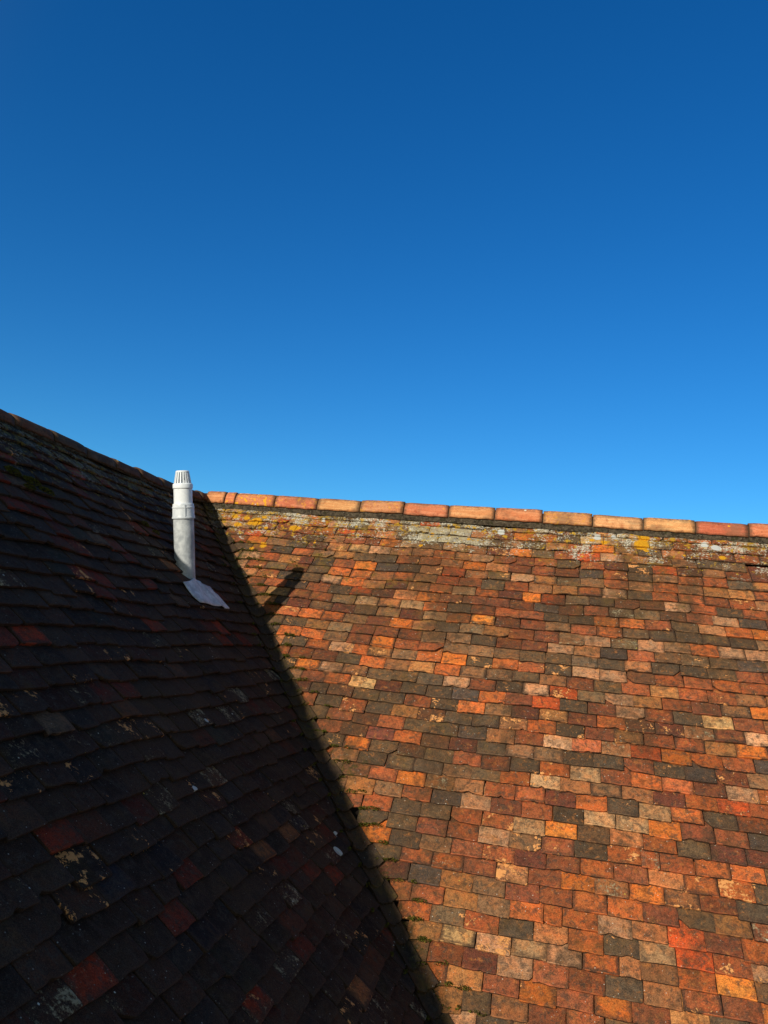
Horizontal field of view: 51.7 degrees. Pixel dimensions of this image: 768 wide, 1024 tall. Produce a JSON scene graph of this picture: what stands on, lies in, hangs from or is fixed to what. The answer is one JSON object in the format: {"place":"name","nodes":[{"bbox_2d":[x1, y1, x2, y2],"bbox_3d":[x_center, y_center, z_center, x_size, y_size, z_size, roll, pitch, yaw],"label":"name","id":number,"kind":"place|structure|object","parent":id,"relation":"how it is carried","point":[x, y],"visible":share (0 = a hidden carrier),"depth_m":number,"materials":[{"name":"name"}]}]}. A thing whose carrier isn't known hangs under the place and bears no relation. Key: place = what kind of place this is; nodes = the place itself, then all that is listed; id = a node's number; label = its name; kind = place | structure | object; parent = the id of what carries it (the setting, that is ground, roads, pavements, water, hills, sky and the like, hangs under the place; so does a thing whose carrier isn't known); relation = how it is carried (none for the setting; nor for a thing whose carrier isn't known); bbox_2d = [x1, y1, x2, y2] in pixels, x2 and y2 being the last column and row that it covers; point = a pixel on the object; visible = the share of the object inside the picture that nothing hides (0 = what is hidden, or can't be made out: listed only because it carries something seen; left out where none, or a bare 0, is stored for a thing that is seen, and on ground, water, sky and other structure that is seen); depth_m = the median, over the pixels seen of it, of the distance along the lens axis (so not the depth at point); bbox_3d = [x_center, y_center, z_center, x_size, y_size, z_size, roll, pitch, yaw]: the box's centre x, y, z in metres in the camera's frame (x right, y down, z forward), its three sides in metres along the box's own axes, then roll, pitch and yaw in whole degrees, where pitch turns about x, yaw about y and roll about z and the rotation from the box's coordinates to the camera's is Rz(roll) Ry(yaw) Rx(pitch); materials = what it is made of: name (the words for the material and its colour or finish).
{"place":"outdoors","nodes":[
{"label":"outdoors","id":0,"kind":"place"},
{"bbox_2d":[0,0,767,524],"label":"sky","id":1,"kind":"structure","parent":0,"point":[495,254],"materials":[{"name":"blue"}]},
{"label":"ground","id":2,"kind":"structure","parent":0,"visible":0},
{"bbox_2d":[0,409,767,1023],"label":"house","id":3,"kind":"structure","parent":2,"relation":"on","point":[550,727],"depth_m":4.14,"materials":[{"name":"tile"}]},
{"bbox_2d":[172,470,228,608],"bbox_3d":[-1.191,0.179,5.144,0.337,0.851,0.500,4,-9,12],"label":"flue pipe","id":4,"kind":"object","parent":3,"relation":"on","point":[183,514],"visible":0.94,"depth_m":5.03,"materials":[{"name":"grey plastic"}]},
{"bbox_2d":[4,465,487,1021],"bbox_3d":[-0.378,1.302,4.709,2.698,2.718,2.781,4,-9,12],"label":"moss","id":5,"kind":"object","parent":3,"relation":"on","point":[50,491],"visible":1,"depth_m":4.29,"materials":[{"name":"plant"}]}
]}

